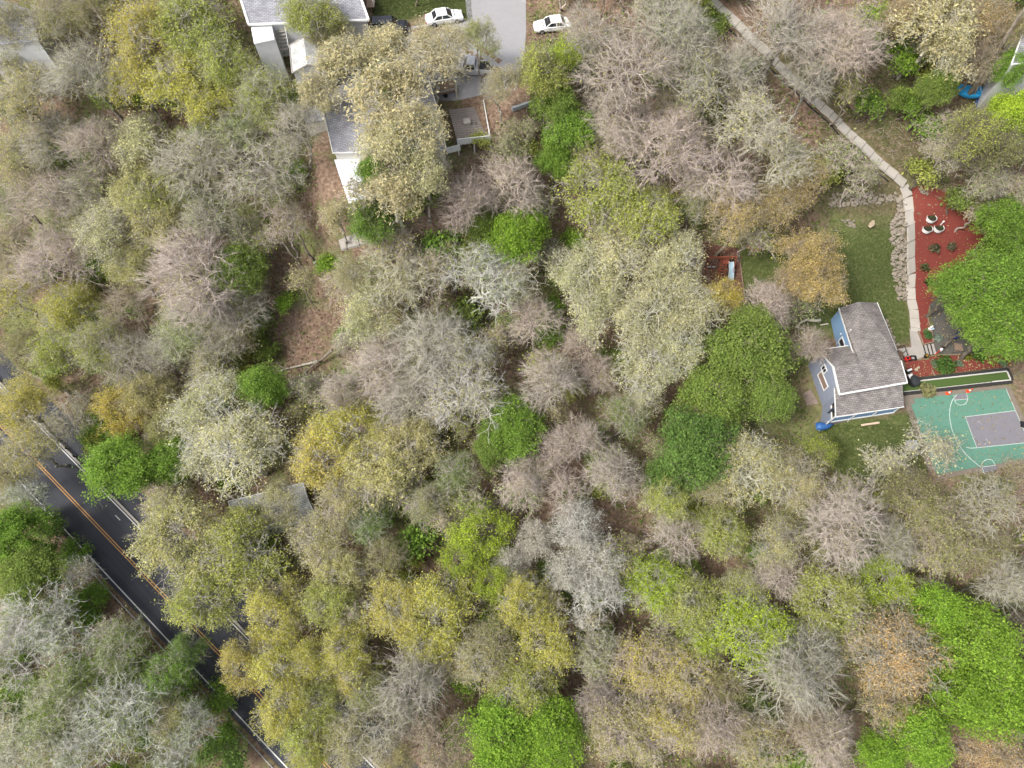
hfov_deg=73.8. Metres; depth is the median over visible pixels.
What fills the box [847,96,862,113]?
wooden platform
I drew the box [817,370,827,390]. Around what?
window
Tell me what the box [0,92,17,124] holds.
bush
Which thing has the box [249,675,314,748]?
leafy tree
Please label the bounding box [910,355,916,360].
crate
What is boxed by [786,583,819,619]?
bush
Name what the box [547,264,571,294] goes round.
bush
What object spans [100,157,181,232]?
leafy tree
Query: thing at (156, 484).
sapling
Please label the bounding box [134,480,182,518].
sapling
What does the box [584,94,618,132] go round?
sapling
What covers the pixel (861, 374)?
blue house
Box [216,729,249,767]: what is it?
bush
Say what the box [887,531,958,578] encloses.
sapling
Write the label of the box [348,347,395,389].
sapling
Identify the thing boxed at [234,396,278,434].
sapling
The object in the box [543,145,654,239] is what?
leafy tree
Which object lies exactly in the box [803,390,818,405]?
paving slab
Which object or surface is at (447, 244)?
sapling
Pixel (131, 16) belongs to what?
leafy tree
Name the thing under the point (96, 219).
budding tree
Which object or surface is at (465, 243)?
bush
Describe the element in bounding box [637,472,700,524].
leafy tree
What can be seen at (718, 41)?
sapling
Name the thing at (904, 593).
leafy tree
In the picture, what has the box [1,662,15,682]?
bush
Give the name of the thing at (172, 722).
budding tree
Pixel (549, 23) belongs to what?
parked car
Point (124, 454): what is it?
maple tree
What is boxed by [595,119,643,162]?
sapling
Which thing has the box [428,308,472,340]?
bush
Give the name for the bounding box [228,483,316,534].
roadside house
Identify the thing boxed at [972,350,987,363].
shrub
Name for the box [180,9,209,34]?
bush
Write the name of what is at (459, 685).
bush
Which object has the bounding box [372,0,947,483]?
grass
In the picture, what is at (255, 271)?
maple tree
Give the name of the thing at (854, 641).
sapling
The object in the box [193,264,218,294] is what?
sapling
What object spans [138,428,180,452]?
sapling
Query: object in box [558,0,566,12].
sapling
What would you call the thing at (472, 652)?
budding tree
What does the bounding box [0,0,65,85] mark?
corner house
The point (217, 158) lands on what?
bare tree
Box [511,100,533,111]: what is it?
wall
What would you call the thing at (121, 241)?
sapling
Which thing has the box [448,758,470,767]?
sapling
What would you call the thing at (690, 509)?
bush
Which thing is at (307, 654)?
leafy tree
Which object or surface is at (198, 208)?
bare tree
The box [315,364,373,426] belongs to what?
bare tree
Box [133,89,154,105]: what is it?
bush
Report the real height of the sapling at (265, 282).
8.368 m
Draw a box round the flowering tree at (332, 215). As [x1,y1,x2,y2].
[316,193,351,250]
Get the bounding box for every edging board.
[738,252,744,293]
[937,353,989,355]
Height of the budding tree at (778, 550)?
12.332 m
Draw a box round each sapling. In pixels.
[0,241,22,284]
[0,596,34,649]
[0,606,54,658]
[0,647,20,668]
[0,692,21,728]
[9,582,82,638]
[22,719,71,767]
[29,0,82,42]
[31,569,79,602]
[32,109,71,144]
[41,758,75,767]
[51,749,93,767]
[53,264,109,301]
[56,199,100,236]
[59,694,103,732]
[60,38,103,85]
[60,155,114,205]
[61,658,110,710]
[71,711,116,763]
[79,317,125,348]
[79,734,117,764]
[87,605,149,659]
[91,675,139,724]
[93,56,136,96]
[99,713,144,761]
[102,326,142,362]
[103,215,148,254]
[107,216,165,266]
[115,214,151,251]
[116,157,158,177]
[123,105,171,147]
[123,209,176,239]
[123,364,188,415]
[129,477,179,503]
[133,367,182,411]
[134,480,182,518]
[135,683,181,725]
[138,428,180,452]
[138,663,174,690]
[142,167,170,194]
[150,482,197,522]
[152,295,186,327]
[157,176,195,220]
[158,268,202,301]
[161,1,197,42]
[162,253,207,299]
[164,198,218,240]
[169,167,207,204]
[171,294,205,327]
[172,127,219,180]
[172,375,218,422]
[177,374,212,407]
[181,358,223,382]
[183,329,244,387]
[186,354,244,395]
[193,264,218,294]
[194,46,233,93]
[210,123,259,176]
[217,260,274,308]
[218,206,267,256]
[220,317,261,356]
[223,40,257,85]
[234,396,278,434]
[236,83,273,109]
[239,575,270,604]
[240,97,285,143]
[242,218,277,257]
[250,98,294,136]
[260,170,296,213]
[263,574,309,624]
[273,390,325,434]
[283,260,320,303]
[283,366,319,403]
[292,370,334,412]
[292,420,316,450]
[298,579,342,627]
[306,532,349,582]
[313,260,362,312]
[332,647,390,713]
[336,166,376,226]
[336,351,372,389]
[337,270,383,304]
[343,587,376,633]
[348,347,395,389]
[348,547,393,598]
[350,136,414,202]
[350,252,392,286]
[359,220,415,264]
[360,385,403,424]
[364,488,404,516]
[374,456,424,508]
[386,465,442,523]
[387,234,432,287]
[387,270,426,305]
[387,333,441,393]
[417,500,465,540]
[421,396,456,424]
[424,143,453,196]
[425,280,456,314]
[431,647,467,687]
[436,236,465,272]
[438,406,480,445]
[447,242,500,299]
[447,481,498,531]
[447,489,481,512]
[447,638,499,683]
[448,376,511,429]
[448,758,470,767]
[452,634,491,674]
[453,608,486,651]
[454,187,505,237]
[455,430,507,490]
[458,715,500,750]
[462,432,497,470]
[474,315,523,359]
[475,322,513,369]
[482,126,533,185]
[490,466,549,526]
[493,108,541,151]
[502,566,540,614]
[507,179,562,221]
[515,40,555,99]
[518,339,574,394]
[519,58,561,119]
[520,43,568,95]
[525,582,572,625]
[528,143,565,184]
[532,105,596,148]
[535,396,577,432]
[538,234,569,269]
[547,92,594,119]
[556,525,591,560]
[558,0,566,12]
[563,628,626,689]
[565,595,611,648]
[567,124,605,183]
[567,147,591,191]
[573,139,620,192]
[573,605,612,639]
[575,660,619,708]
[582,436,640,499]
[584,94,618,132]
[589,358,623,397]
[589,529,640,593]
[590,708,624,743]
[591,278,625,313]
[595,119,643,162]
[595,722,657,767]
[599,116,654,177]
[600,0,604,17]
[607,567,624,599]
[612,530,652,561]
[619,682,673,741]
[622,717,674,767]
[631,0,663,56]
[631,473,663,515]
[635,630,688,678]
[636,429,664,464]
[638,135,685,178]
[638,608,691,663]
[650,85,679,126]
[660,73,727,145]
[676,164,723,210]
[680,699,727,764]
[682,0,704,20]
[692,31,732,88]
[697,485,741,522]
[714,70,769,132]
[715,695,752,730]
[718,709,760,767]
[724,407,750,429]
[732,207,787,265]
[735,223,769,260]
[747,453,791,501]
[747,458,797,499]
[749,0,779,43]
[773,488,810,511]
[778,284,827,331]
[778,613,807,658]
[784,331,806,363]
[786,614,827,664]
[789,657,824,689]
[792,497,839,544]
[795,747,852,767]
[796,603,840,650]
[815,128,866,191]
[824,65,877,128]
[826,468,872,511]
[827,749,861,767]
[828,606,883,662]
[832,601,886,652]
[838,152,883,208]
[840,0,892,43]
[847,684,905,735]
[850,439,932,492]
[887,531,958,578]
[891,599,927,643]
[894,413,974,479]
[895,23,939,58]
[898,530,967,583]
[905,608,945,645]
[907,106,969,160]
[908,570,953,593]
[915,11,972,82]
[917,653,961,684]
[918,0,975,55]
[951,153,1010,210]
[954,189,996,231]
[956,112,983,161]
[966,41,1013,101]
[968,105,1022,153]
[986,554,1023,595]
[989,173,1023,219]
[993,162,1023,203]
[1001,714,1023,747]
[1009,748,1023,767]
[1013,529,1023,541]
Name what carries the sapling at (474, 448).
on the ground at (330, 186)
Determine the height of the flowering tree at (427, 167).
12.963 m
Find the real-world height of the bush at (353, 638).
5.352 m
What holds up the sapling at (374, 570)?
on the ground at (330, 186)
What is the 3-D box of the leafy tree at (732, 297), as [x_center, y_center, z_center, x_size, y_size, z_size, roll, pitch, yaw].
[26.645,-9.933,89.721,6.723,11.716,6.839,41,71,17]
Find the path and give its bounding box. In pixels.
[709,0,920,331]
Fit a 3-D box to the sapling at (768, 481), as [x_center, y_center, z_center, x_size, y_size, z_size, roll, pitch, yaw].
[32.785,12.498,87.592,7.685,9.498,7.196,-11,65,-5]
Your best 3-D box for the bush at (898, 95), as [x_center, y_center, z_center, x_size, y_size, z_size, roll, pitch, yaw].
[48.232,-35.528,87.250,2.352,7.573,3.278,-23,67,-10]
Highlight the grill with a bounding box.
[906,374,919,386]
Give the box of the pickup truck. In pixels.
[452,55,493,75]
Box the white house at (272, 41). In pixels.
[240,0,374,82]
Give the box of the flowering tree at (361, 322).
[331,271,404,360]
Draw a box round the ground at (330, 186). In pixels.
[0,0,1023,767]
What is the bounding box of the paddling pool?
[956,84,982,98]
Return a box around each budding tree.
[0,0,47,54]
[0,47,46,100]
[0,57,74,150]
[0,120,60,194]
[0,173,50,234]
[0,260,50,331]
[0,324,55,377]
[0,414,74,483]
[0,455,39,497]
[11,655,103,762]
[15,0,100,72]
[53,0,124,60]
[60,188,132,271]
[65,306,136,380]
[80,607,156,691]
[136,479,194,536]
[140,690,203,750]
[144,298,226,370]
[205,98,272,166]
[225,56,298,136]
[255,474,303,535]
[281,504,356,585]
[311,467,374,538]
[318,697,380,767]
[328,253,367,301]
[341,501,395,556]
[343,663,387,726]
[361,530,417,580]
[367,729,419,767]
[404,477,453,528]
[427,19,475,96]
[431,445,485,505]
[446,619,516,698]
[460,14,504,89]
[466,600,519,667]
[578,681,669,767]
[584,197,650,250]
[595,621,677,706]
[596,390,654,442]
[625,689,706,759]
[642,632,720,718]
[674,179,717,233]
[682,465,743,506]
[697,655,750,709]
[701,186,773,258]
[707,423,811,517]
[713,563,777,615]
[716,695,797,767]
[741,508,814,577]
[751,177,810,237]
[763,257,813,309]
[769,439,840,520]
[772,152,833,218]
[793,431,843,468]
[838,597,955,705]
[849,602,896,647]
[854,669,939,748]
[874,0,928,69]
[874,460,952,517]
[875,475,991,584]
[932,100,1018,186]
[943,513,1023,592]
[946,716,1023,767]
[951,0,1021,70]
[970,116,1023,193]
[980,7,1023,81]
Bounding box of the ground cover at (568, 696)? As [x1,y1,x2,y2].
[0,0,1023,767]
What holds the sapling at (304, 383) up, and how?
on the ground at (330, 186)
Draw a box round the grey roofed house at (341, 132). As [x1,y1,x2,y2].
[304,67,446,215]
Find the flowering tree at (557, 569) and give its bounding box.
[540,546,594,593]
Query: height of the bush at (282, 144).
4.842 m
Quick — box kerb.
[0,382,379,767]
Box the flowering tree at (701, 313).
[651,270,732,345]
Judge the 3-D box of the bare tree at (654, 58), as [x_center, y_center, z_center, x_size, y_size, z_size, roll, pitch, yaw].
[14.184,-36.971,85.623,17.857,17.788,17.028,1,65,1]
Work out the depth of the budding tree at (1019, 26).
80.47 m
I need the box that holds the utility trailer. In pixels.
[433,78,454,97]
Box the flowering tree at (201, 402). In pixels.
[155,359,245,455]
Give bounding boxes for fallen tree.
[17,367,70,395]
[73,276,140,299]
[284,349,333,392]
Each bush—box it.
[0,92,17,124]
[0,675,21,720]
[1,635,39,665]
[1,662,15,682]
[4,702,39,751]
[7,671,45,719]
[11,137,53,162]
[24,504,63,526]
[26,626,57,649]
[29,255,64,283]
[29,711,70,748]
[30,350,74,378]
[34,538,59,556]
[36,144,74,171]
[38,513,67,542]
[40,373,70,394]
[48,215,77,238]
[53,532,97,573]
[53,647,84,676]
[57,578,95,618]
[70,265,109,293]
[71,147,99,163]
[71,304,101,328]
[72,111,113,139]
[72,605,102,636]
[72,708,101,739]
[73,128,104,155]
[73,414,116,452]
[75,654,98,677]
[78,577,112,611]
[79,403,109,440]
[80,253,111,279]
[80,425,108,456]
[81,342,115,374]
[82,656,115,693]
[86,74,124,111]
[96,682,120,716]
[99,418,134,443]
[103,248,117,263]
[107,667,142,703]
[107,759,135,767]
[109,656,151,692]
[119,633,151,660]
[120,714,162,753]
[121,93,146,110]
[123,299,145,321]
[131,690,162,715]
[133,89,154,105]
[159,93,185,116]
[162,123,188,149]
[164,674,203,709]
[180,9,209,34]
[183,69,230,94]
[186,122,217,146]
[189,731,224,767]
[195,675,240,719]
[206,715,238,755]
[207,136,235,165]
[211,457,236,480]
[215,470,242,493]
[215,553,244,581]
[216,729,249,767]
[217,395,230,411]
[220,280,252,309]
[220,348,256,377]
[229,304,278,331]
[241,307,274,343]
[244,530,280,556]
[247,333,282,362]
[250,84,284,106]
[269,194,291,206]
[272,134,290,156]
[273,290,299,315]
[277,379,288,407]
[278,80,308,112]
[279,156,308,191]
[301,575,337,606]
[313,251,346,275]
[331,324,360,351]
[336,622,371,652]
[338,367,361,387]
[344,381,385,424]
[348,552,365,582]
[357,488,396,520]
[364,209,377,229]
[375,507,397,530]
[378,686,416,725]
[390,566,419,596]
[392,499,411,519]
[393,518,446,567]
[398,195,423,223]
[400,645,429,680]
[402,142,427,162]
[405,424,441,451]
[407,552,425,571]
[408,187,444,212]
[409,475,436,501]
[415,226,470,267]
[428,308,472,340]
[431,266,460,285]
[435,290,487,346]
[440,714,476,755]
[443,709,471,740]
[444,565,476,603]
[447,672,480,700]
[449,227,482,261]
[466,129,493,151]
[470,600,502,635]
[472,261,497,280]
[472,555,497,573]
[473,521,513,566]
[476,460,503,481]
[488,311,524,346]
[494,613,530,656]
[498,452,531,471]
[515,655,541,687]
[518,136,542,163]
[528,97,551,124]
[532,317,567,351]
[533,291,565,331]
[534,555,566,588]
[547,42,582,70]
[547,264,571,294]
[547,573,573,602]
[551,61,575,85]
[556,225,589,250]
[556,377,589,405]
[556,479,592,513]
[556,751,581,767]
[575,421,611,446]
[576,251,603,279]
[577,588,608,616]
[579,439,606,461]
[579,621,620,661]
[580,533,603,572]
[582,447,618,485]
[582,720,600,750]
[584,464,626,499]
[589,687,632,723]
[595,129,624,160]
[595,344,611,361]
[601,570,635,602]
[602,555,634,583]
[605,758,633,767]
[608,344,628,370]
[627,557,661,594]
[633,122,665,152]
[641,57,682,97]
[642,309,673,339]
[653,24,674,46]
[655,547,672,566]
[660,406,679,421]
[671,0,714,29]
[674,0,715,26]
[674,198,702,220]
[674,551,704,581]
[675,492,710,524]
[682,57,716,86]
[682,321,715,359]
[687,210,705,229]
[690,691,716,719]
[694,668,723,704]
[695,517,716,537]
[696,7,733,37]
[717,690,750,721]
[725,112,753,135]
[725,488,747,510]
[728,647,751,667]
[734,55,761,79]
[736,754,768,767]
[743,686,774,720]
[747,538,768,564]
[753,485,769,505]
[755,746,773,767]
[760,705,781,723]
[767,675,781,689]
[771,20,803,44]
[772,756,798,767]
[778,195,800,219]
[780,747,814,767]
[783,337,809,367]
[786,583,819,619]
[797,431,822,471]
[799,695,835,742]
[802,543,830,566]
[803,152,848,192]
[803,595,829,622]
[825,32,852,60]
[838,496,862,519]
[839,543,879,583]
[847,0,889,29]
[852,84,886,122]
[854,515,882,538]
[860,23,891,61]
[862,658,885,677]
[864,482,896,512]
[866,0,893,37]
[877,529,906,563]
[882,36,928,78]
[882,81,909,118]
[885,11,914,42]
[891,88,922,120]
[891,615,916,651]
[900,82,924,116]
[901,153,946,191]
[902,105,952,142]
[912,59,953,79]
[940,183,977,214]
[988,476,1018,500]
[991,594,1022,615]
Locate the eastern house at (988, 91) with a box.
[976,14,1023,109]
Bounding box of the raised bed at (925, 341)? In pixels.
[918,317,933,344]
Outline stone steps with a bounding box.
[923,344,935,355]
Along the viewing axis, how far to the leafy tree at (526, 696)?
77.29 m
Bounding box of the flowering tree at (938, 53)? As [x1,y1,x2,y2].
[908,22,978,111]
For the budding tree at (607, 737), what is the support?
on the ground at (330, 186)
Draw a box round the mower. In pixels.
[903,356,910,361]
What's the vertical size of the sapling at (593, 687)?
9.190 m
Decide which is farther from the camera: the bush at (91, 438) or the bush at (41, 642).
the bush at (91, 438)
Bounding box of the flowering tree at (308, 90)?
[289,69,343,120]
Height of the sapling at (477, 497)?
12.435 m
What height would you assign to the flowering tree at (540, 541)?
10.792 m
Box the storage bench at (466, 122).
[463,118,470,126]
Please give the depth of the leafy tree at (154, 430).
92.03 m
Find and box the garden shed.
[289,37,329,98]
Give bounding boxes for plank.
[861,422,879,425]
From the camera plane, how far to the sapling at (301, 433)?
93.92 m
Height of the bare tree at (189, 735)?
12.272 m
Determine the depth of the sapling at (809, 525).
83.24 m
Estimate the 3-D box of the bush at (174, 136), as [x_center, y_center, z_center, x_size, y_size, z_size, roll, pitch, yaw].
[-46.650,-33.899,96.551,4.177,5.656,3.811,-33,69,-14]
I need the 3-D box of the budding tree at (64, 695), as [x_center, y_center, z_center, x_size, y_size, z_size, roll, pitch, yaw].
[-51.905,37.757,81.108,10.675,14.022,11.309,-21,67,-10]
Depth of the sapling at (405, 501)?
88.66 m
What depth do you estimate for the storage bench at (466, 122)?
90.42 m
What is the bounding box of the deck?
[447,99,490,155]
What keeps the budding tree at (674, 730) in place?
on the ground at (330, 186)
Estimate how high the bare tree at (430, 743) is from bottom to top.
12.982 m
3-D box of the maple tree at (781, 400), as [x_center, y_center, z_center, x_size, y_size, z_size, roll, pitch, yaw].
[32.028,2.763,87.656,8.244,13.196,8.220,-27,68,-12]
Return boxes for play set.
[705,256,736,278]
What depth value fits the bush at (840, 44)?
86.34 m
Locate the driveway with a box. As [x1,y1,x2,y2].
[325,0,525,100]
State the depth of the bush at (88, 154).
99.70 m
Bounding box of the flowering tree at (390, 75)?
[332,48,445,143]
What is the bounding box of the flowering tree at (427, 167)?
[389,145,451,223]
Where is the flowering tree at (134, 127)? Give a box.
[105,110,172,170]
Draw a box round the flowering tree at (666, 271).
[631,220,708,307]
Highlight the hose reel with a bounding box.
[905,368,912,374]
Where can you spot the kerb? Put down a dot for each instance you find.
(135, 520)
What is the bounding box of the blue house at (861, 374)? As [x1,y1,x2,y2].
[808,302,907,430]
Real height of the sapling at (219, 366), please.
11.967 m
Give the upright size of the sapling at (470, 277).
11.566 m
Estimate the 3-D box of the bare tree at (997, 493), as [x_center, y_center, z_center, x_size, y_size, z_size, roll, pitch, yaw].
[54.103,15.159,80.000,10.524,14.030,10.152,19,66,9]
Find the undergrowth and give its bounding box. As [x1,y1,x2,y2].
[0,0,1023,767]
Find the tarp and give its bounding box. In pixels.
[815,422,832,430]
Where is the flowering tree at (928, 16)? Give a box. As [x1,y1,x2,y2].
[882,0,989,80]
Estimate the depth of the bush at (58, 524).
93.14 m
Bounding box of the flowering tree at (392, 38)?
[350,19,412,68]
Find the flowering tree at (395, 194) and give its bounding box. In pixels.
[355,151,434,235]
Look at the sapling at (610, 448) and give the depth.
85.92 m
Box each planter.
[922,225,932,233]
[926,214,936,222]
[933,226,944,232]
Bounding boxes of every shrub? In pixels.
[746,240,761,251]
[838,171,856,184]
[918,382,936,398]
[920,263,929,271]
[923,330,933,339]
[928,243,940,253]
[930,359,938,367]
[933,355,957,374]
[946,242,956,250]
[954,360,963,366]
[964,353,971,360]
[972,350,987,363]
[999,359,1007,367]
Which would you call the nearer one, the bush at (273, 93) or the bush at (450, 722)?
the bush at (450, 722)
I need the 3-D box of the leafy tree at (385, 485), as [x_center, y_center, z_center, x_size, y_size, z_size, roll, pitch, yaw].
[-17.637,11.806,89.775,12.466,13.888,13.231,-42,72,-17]
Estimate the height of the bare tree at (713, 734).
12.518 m
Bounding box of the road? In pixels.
[0,351,419,767]
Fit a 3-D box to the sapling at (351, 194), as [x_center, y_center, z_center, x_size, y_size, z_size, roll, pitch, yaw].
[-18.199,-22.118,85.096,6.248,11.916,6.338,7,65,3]
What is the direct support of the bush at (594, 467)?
on the ground at (330, 186)
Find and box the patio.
[930,293,1019,353]
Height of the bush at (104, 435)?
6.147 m
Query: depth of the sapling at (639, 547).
85.07 m
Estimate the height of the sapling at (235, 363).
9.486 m
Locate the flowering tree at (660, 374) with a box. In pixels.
[608,331,683,406]
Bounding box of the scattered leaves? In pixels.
[703,187,1023,470]
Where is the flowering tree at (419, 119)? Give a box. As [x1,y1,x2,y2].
[385,99,451,161]
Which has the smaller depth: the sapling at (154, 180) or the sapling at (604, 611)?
the sapling at (604, 611)
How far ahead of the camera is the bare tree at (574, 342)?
89.83 m
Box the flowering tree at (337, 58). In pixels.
[296,19,399,90]
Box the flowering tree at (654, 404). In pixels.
[620,383,667,419]
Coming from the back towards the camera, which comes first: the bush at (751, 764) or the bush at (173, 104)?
the bush at (173, 104)
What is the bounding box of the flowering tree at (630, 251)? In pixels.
[573,223,665,300]
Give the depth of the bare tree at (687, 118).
84.90 m
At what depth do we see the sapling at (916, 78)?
83.39 m
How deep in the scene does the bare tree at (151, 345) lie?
95.30 m
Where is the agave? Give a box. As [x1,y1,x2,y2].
[934,334,942,341]
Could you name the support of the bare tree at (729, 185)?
on the ground at (330, 186)
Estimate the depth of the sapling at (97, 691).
80.95 m
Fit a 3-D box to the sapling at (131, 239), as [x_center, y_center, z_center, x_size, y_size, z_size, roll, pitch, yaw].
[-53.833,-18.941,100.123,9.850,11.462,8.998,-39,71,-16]
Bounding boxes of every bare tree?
[0,161,91,237]
[0,213,55,281]
[0,473,58,517]
[0,569,89,659]
[0,610,58,705]
[0,684,74,767]
[1,215,109,297]
[7,99,95,172]
[27,597,105,673]
[31,157,112,226]
[32,26,130,126]
[37,386,98,438]
[38,713,124,767]
[51,107,133,180]
[57,552,108,592]
[67,657,171,767]
[90,277,155,333]
[98,326,171,397]
[120,209,253,344]
[131,334,190,382]
[134,112,245,204]
[135,703,204,767]
[168,692,223,754]
[175,179,250,243]
[180,329,253,390]
[183,281,279,346]
[208,126,318,215]
[254,189,314,258]
[267,92,327,168]
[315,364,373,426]
[329,328,363,364]
[331,680,427,765]
[343,320,418,415]
[353,228,444,320]
[368,353,469,435]
[368,633,454,744]
[375,299,478,401]
[393,239,459,309]
[403,699,475,767]
[412,354,514,446]
[422,231,535,326]
[431,165,500,240]
[433,319,504,382]
[460,145,552,218]
[492,241,552,312]
[496,448,554,511]
[505,291,577,348]
[512,342,592,417]
[532,425,582,477]
[540,466,593,523]
[542,408,613,465]
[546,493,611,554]
[553,0,635,86]
[555,324,603,370]
[557,568,633,638]
[562,9,693,128]
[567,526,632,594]
[568,666,630,736]
[569,623,627,701]
[574,440,653,511]
[576,352,619,394]
[578,83,667,159]
[595,103,716,193]
[597,0,734,88]
[640,509,706,571]
[650,92,716,151]
[652,32,746,138]
[661,125,772,219]
[683,672,754,767]
[695,75,805,178]
[710,28,774,115]
[728,0,846,93]
[734,276,794,333]
[734,618,854,734]
[739,129,823,205]
[747,548,808,608]
[774,44,841,125]
[774,686,833,757]
[778,1,900,103]
[780,690,862,767]
[787,322,835,368]
[797,468,897,582]
[852,506,930,578]
[915,128,966,179]
[946,461,1023,545]
[948,33,1009,102]
[956,155,1017,208]
[958,547,1023,618]
[987,454,1023,493]
[992,600,1023,652]
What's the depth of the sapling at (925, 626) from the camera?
78.44 m
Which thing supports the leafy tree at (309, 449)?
on the ground at (330, 186)
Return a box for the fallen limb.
[268,360,316,372]
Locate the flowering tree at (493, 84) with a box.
[477,62,518,126]
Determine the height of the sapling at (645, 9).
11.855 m
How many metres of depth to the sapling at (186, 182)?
95.08 m
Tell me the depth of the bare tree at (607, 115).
84.70 m
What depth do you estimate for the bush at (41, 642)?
87.64 m
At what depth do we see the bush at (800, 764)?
78.54 m
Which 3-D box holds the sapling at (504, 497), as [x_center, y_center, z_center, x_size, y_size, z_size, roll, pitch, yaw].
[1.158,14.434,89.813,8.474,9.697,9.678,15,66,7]
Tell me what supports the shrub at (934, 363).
on the mulch bed at (921, 365)
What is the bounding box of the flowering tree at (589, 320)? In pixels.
[565,275,634,352]
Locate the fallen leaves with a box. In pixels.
[0,0,1023,767]
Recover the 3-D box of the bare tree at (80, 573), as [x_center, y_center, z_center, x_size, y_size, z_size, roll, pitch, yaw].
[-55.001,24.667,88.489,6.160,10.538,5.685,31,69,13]
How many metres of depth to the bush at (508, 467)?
91.84 m
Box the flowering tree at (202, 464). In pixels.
[168,432,230,485]
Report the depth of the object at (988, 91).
84.08 m
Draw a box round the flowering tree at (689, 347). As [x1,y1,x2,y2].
[642,318,709,382]
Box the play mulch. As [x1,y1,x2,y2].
[702,242,742,293]
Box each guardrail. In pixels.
[0,381,84,469]
[2,475,273,767]
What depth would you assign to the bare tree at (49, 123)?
94.89 m
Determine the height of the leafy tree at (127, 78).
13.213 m
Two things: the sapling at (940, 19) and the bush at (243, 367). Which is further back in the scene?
the bush at (243, 367)
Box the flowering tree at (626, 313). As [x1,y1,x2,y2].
[606,267,690,360]
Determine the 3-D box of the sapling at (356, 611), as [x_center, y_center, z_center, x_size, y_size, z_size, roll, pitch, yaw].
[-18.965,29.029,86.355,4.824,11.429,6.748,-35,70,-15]
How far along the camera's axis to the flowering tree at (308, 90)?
84.73 m
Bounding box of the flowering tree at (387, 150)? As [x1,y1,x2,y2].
[349,108,420,180]
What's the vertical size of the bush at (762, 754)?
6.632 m
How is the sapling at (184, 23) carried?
on the ground at (330, 186)
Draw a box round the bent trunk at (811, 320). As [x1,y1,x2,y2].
[795,316,820,329]
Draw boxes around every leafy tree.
[0,370,56,447]
[17,313,91,376]
[28,273,102,334]
[86,379,154,439]
[89,0,175,83]
[96,43,167,128]
[99,237,156,297]
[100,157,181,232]
[116,370,179,424]
[121,163,193,231]
[121,192,190,250]
[123,484,236,594]
[126,39,214,122]
[132,643,198,704]
[141,406,189,449]
[146,0,241,60]
[154,563,245,636]
[164,628,213,677]
[168,73,245,140]
[171,508,293,613]
[188,27,261,95]
[216,629,275,697]
[222,494,279,552]
[240,569,309,649]
[241,616,319,696]
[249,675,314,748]
[273,0,348,69]
[275,695,346,767]
[278,632,343,697]
[283,720,333,767]
[287,416,366,496]
[291,673,348,736]
[298,573,357,635]
[300,380,391,473]
[302,5,358,76]
[309,544,374,607]
[315,614,376,679]
[323,423,420,514]
[330,655,376,704]
[345,195,401,250]
[358,564,434,653]
[374,411,453,482]
[393,610,459,681]
[401,560,490,655]
[434,528,496,585]
[435,485,519,560]
[469,561,517,614]
[479,643,569,723]
[494,567,563,641]
[509,606,581,686]
[515,41,573,122]
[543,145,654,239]
[551,28,588,84]
[606,181,686,249]
[615,548,688,619]
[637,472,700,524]
[653,564,735,643]
[674,609,730,664]
[686,499,751,562]
[697,272,747,323]
[709,585,800,682]
[769,223,850,289]
[782,559,872,653]
[784,252,852,312]
[847,552,919,615]
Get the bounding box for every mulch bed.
[905,353,1010,376]
[912,186,990,330]
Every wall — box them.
[339,233,378,250]
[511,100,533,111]
[829,191,897,207]
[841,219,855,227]
[885,319,899,346]
[889,195,908,300]
[919,187,929,194]
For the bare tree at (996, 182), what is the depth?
84.96 m
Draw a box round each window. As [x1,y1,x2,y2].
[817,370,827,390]
[821,364,827,374]
[838,336,845,345]
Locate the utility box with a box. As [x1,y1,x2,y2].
[905,440,919,450]
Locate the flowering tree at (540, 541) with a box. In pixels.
[508,516,560,565]
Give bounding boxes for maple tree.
[0,499,58,569]
[0,537,72,613]
[72,428,168,506]
[140,433,194,486]
[203,239,273,303]
[233,359,293,416]
[352,154,386,203]
[356,56,391,99]
[455,686,535,767]
[464,208,498,252]
[471,424,515,473]
[475,389,548,465]
[481,202,552,274]
[503,685,588,767]
[528,78,585,125]
[531,137,577,195]
[537,101,603,173]
[640,452,697,505]
[653,402,745,491]
[672,361,755,434]
[702,304,801,399]
[728,302,781,346]
[739,373,798,427]
[850,727,909,767]
[877,691,960,767]
[898,579,975,648]
[907,67,962,132]
[920,656,1007,743]
[924,260,983,317]
[929,596,1023,699]
[936,653,1023,748]
[937,237,1023,321]
[940,299,1002,349]
[958,293,1023,367]
[961,236,1023,276]
[965,192,1023,258]
[973,86,1023,161]
[974,46,1023,113]
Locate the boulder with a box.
[868,220,874,227]
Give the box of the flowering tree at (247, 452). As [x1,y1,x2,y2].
[185,396,300,512]
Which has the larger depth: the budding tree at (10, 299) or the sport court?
the budding tree at (10, 299)
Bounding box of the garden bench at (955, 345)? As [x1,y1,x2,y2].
[953,343,962,350]
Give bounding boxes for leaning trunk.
[282,242,305,273]
[295,232,314,260]
[967,8,1023,94]
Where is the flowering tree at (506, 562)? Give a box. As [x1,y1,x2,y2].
[486,543,537,582]
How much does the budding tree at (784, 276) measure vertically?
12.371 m
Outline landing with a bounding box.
[897,329,924,358]
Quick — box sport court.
[911,388,1023,474]
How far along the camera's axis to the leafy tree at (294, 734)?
76.65 m
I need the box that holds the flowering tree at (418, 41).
[391,11,473,109]
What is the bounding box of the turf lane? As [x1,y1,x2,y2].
[903,367,1013,395]
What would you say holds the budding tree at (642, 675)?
on the ground at (330, 186)
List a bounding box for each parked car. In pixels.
[370,15,408,33]
[424,7,463,26]
[533,14,570,34]
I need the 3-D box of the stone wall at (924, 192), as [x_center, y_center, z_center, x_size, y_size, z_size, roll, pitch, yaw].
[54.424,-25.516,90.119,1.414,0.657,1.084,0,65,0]
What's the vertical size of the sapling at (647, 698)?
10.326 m
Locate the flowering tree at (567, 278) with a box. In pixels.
[540,232,626,307]
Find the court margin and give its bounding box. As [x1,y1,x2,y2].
[903,385,1023,479]

